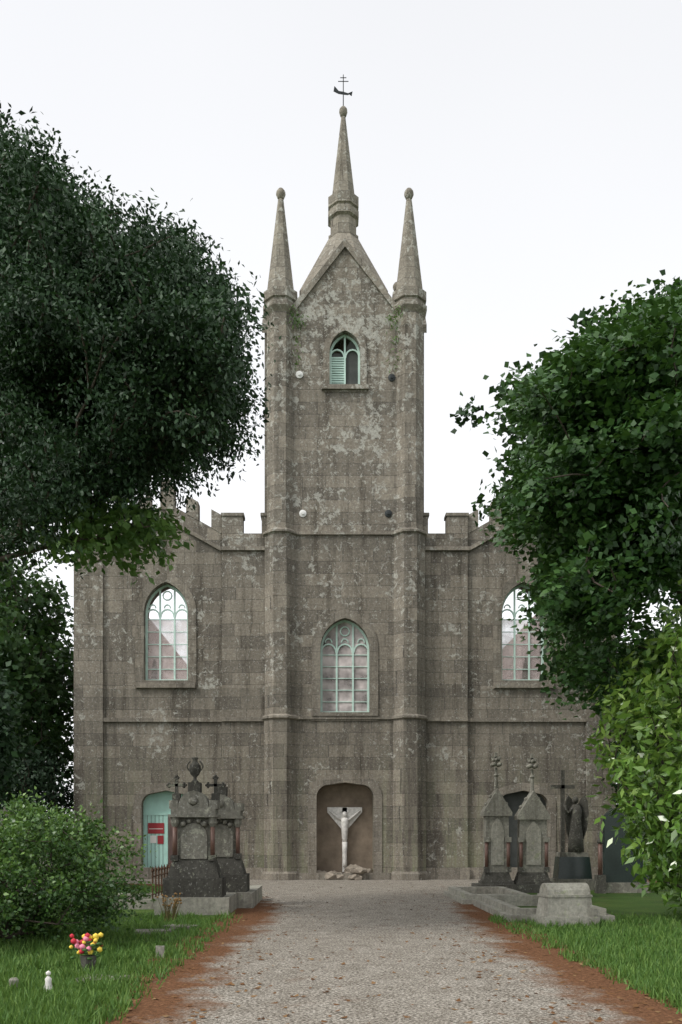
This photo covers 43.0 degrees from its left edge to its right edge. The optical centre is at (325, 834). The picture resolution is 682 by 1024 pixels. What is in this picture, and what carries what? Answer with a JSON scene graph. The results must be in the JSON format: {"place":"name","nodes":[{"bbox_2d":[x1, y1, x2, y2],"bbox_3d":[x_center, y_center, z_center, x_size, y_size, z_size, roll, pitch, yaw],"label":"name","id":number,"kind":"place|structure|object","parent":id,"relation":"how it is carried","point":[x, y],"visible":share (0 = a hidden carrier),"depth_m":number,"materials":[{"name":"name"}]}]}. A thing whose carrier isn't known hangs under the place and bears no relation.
{"place":"outdoors","nodes":[
{"label":"outdoors","id":0,"kind":"place"},
{"bbox_2d":[0,547,73,807],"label":"tree","id":1,"kind":"object","parent":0,"point":[49,712],"depth_m":33.08,"materials":[{"name":"green plant"}]},
{"bbox_2d":[0,487,193,584],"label":"branch","id":2,"kind":"object","parent":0,"point":[130,537],"depth_m":12.94,"materials":[{"name":"green plant"}]},
{"bbox_2d":[0,103,280,588],"bbox_3d":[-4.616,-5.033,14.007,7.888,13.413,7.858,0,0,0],"label":"yew tree","id":3,"kind":"object","parent":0,"point":[210,304],"depth_m":11.88,"materials":[{"name":"green plant"}]},
{"bbox_2d":[0,0,681,831],"label":"sky","id":4,"kind":"structure","parent":0,"point":[537,144],"materials":[{"name":"white"}]},
{"bbox_2d":[1,852,681,990],"bbox_3d":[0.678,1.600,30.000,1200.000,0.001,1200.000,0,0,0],"label":"ground grass","id":5,"kind":"structure","parent":0,"point":[634,903],"depth_m":18.87,"materials":[{"name":"green plant"}]},
{"bbox_2d":[0,807,54,894],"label":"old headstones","id":6,"kind":"object","parent":5,"relation":"on","point":[4,809],"visible":0.02,"depth_m":28.75,"materials":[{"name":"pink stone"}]},
{"bbox_2d":[9,946,163,992],"bbox_3d":[-2.685,1.474,9.899,0.604,0.253,2.750,0,0,13],"label":"figurine and jar","id":7,"kind":"object","parent":5,"relation":"on","point":[48,978],"visible":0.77,"depth_m":8.81,"materials":[{"name":"white ceramic"}]},
{"bbox_2d":[69,932,106,970],"bbox_3d":[-2.769,1.374,10.089,0.373,0.452,0.333,0,0,38],"label":"flower bouquet","id":8,"kind":"object","parent":5,"relation":"on","point":[90,957],"visible":0.99,"depth_m":10.06,"materials":[{"name":"multicoloured plant"}]},
{"bbox_2d":[76,924,196,982],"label":"grave slabs","id":9,"kind":"structure","parent":5,"relation":"on","point":[149,932],"depth_m":13.91,"materials":[{"name":"grey stone"}]},
{"bbox_2d":[112,864,170,908],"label":"kerb with iron railing","id":10,"kind":"structure","parent":5,"relation":"on","point":[149,904],"depth_m":18.82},
{"bbox_2d":[156,893,181,921],"bbox_3d":[-2.856,1.340,15.930,0.447,0.524,0.500,0,0,0],"label":"dried flower plant","id":11,"kind":"object","parent":5,"relation":"on","point":[174,906],"visible":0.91,"depth_m":15.86,"materials":[{"name":"brown plant"}]},
{"bbox_2d":[154,757,236,914],"bbox_3d":[-2.651,0.023,18.415,1.482,3.154,2.641,0,0,0],"label":"monument","id":12,"kind":"object","parent":5,"relation":"on","point":[195,878],"visible":1,"depth_m":17.31,"materials":[{"name":"grey stone"}]},
{"bbox_2d":[0,909,681,1023],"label":"grass","id":13,"kind":"structure","parent":5,"relation":"on","point":[29,999],"depth_m":10.65,"materials":[{"name":"green plant"}]},
{"bbox_2d":[149,615,539,866],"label":"window reflections","id":14,"kind":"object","parent":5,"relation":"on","point":[168,662],"depth_m":41.99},
{"bbox_2d":[73,479,266,879],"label":"church wing","id":15,"kind":"structure","parent":14,"relation":"attached to","point":[138,738],"depth_m":30.66,"materials":[{"name":"grey stone"}]},
{"bbox_2d":[143,584,187,866],"bbox_3d":[-5.667,-3.685,31.425,1.730,10.530,0.950,0,0,0],"label":"wing joinery","id":16,"kind":"object","parent":15,"relation":"attached to","point":[156,810],"visible":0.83,"depth_m":31.00,"materials":[{"name":"paint"}]},
{"bbox_2d":[333,74,352,105],"bbox_3d":[0.671,-28.590,33.253,0.297,1.300,0.889,0,0,45],"label":"weathervane","id":17,"kind":"object","parent":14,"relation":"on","point":[343,93],"visible":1,"depth_m":33.24,"materials":[{"name":"grey metal"}]},
{"bbox_2d":[320,335,368,711],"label":"tower windows","id":18,"kind":"structure","parent":14,"relation":"attached to","point":[345,369],"depth_m":30.66,"materials":[{"name":"glass"}]},
{"bbox_2d":[317,625,372,872],"bbox_3d":[0.678,-4.200,33.145,3.800,11.600,4.330,0,0,0],"label":"tower interior","id":19,"kind":"object","parent":14,"relation":"attached to","point":[359,844],"visible":0.09,"depth_m":30.98,"materials":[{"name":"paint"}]},
{"bbox_2d":[327,807,361,871],"bbox_3d":[0.678,0.195,30.810,1.240,2.310,0.300,0,0,0],"label":"crucifix","id":20,"kind":"object","parent":19,"relation":"attached to","point":[344,818],"visible":0.99,"depth_m":30.86,"materials":[{"name":"white stone"}]},
{"bbox_2d":[286,304,404,372],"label":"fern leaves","id":21,"kind":"object","parent":14,"relation":"on","point":[298,321],"visible":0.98,"depth_m":30.22,"materials":[{"name":"green plant"}]},
{"bbox_2d":[423,501,615,879],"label":"church wing","id":22,"kind":"structure","parent":14,"relation":"attached to","point":[479,712],"depth_m":30.66,"materials":[{"name":"grey stone"}]},
{"bbox_2d":[502,584,545,866],"bbox_3d":[7.024,-3.675,31.005,1.730,10.550,0.110,0,0,0],"label":"wing joinery","id":23,"kind":"object","parent":22,"relation":"attached to","point":[514,800],"visible":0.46,"depth_m":31.00,"materials":[{"name":"paint"}]},
{"bbox_2d":[550,770,593,889],"bbox_3d":[7.093,-0.125,25.000,1.170,3.450,0.700,0,0,0],"label":"cross angel monument","id":24,"kind":"object","parent":5,"relation":"on","point":[572,864],"visible":0.97,"depth_m":24.84,"materials":[{"name":"grey stone"}]},
{"bbox_2d":[594,807,650,893],"bbox_3d":[8.081,0.425,23.680,1.545,2.350,0.800,0,0,0],"label":"headstone","id":25,"kind":"object","parent":5,"relation":"on","point":[615,877],"visible":0.71,"depth_m":23.72,"materials":[{"name":"grey stone"}]},
{"bbox_2d":[579,579,681,914],"bbox_3d":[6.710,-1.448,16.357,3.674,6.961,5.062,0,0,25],"label":"laurel bush","id":26,"kind":"object","parent":5,"relation":"on","point":[658,702],"depth_m":15.68,"materials":[{"name":"green plant"}]},
{"bbox_2d":[262,106,427,879],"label":"church tower","id":27,"kind":"structure","parent":0,"point":[344,466],"depth_m":30.36,"materials":[{"name":"grey stone"}]},
{"bbox_2d":[296,371,394,516],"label":"tower tie plates","id":28,"kind":"object","parent":27,"relation":"attached to","point":[303,513],"visible":1,"depth_m":30.32,"materials":[{"name":"white metal"}]},
{"bbox_2d":[95,879,681,1023],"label":"gravel path","id":29,"kind":"structure","parent":0,"point":[405,986],"depth_m":10.05,"materials":[{"name":"grey gravel"}]},
{"bbox_2d":[0,732,73,834],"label":"hedge","id":30,"kind":"object","parent":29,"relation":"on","point":[43,785],"depth_m":30.95,"materials":[{"name":"green plant"}]},
{"bbox_2d":[0,784,158,949],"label":"holly bush","id":31,"kind":"object","parent":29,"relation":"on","point":[29,870],"depth_m":12.21,"materials":[{"name":"green plant"}]},
{"bbox_2d":[210,787,261,907],"bbox_3d":[-2.301,0.280,19.965,1.482,2.641,2.641,0,0,0],"label":"monument","id":32,"kind":"object","parent":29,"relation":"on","point":[227,848],"visible":0.52,"depth_m":18.87,"materials":[{"name":"grey stone"}]},
{"bbox_2d":[317,864,372,879],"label":"rocks","id":33,"kind":"object","parent":29,"relation":"on","point":[355,869],"visible":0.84,"depth_m":30.24,"materials":[{"name":"beige stone"}]},
{"bbox_2d":[105,884,681,1023],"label":"fallen leaves","id":34,"kind":"object","parent":29,"relation":"on","point":[457,1000],"visible":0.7,"depth_m":9.32,"materials":[{"name":"brown plant"}]},
{"bbox_2d":[471,752,552,892],"bbox_3d":[5.279,-0.335,24.000,2.300,3.869,1.000,0,0,0],"label":"twin gothic monument","id":35,"kind":"object","parent":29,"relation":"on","point":[532,816],"visible":1,"depth_m":23.80,"materials":[{"name":"grey stone"}]},
{"bbox_2d":[444,883,614,926],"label":"coped stone kerbs","id":36,"kind":"object","parent":29,"relation":"on","point":[567,903],"visible":0.95,"depth_m":15.48,"materials":[{"name":"grey stone"}]},
{"bbox_2d":[477,276,681,704],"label":"sycamore tree","id":37,"kind":"object","parent":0,"point":[636,559],"depth_m":15.15,"materials":[{"name":"green plant"}]},
{"bbox_2d":[450,269,681,693],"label":"sycamore leaves","id":38,"kind":"object","parent":37,"relation":"attached to","point":[503,428],"visible":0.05,"depth_m":22.57,"materials":[{"name":"green plant"}]},
{"bbox_2d":[540,614,681,805],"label":"tree foliage","id":39,"kind":"object","parent":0,"point":[597,664],"depth_m":17.72,"materials":[{"name":"green plant"}]},
{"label":"tree branches","id":40,"kind":"object","parent":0,"visible":0},
{"bbox_2d":[0,641,39,817],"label":"tree","id":41,"kind":"object","parent":40,"relation":"attached to","point":[8,743],"visible":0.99,"depth_m":24.66,"materials":[{"name":"green plant"}]}
]}

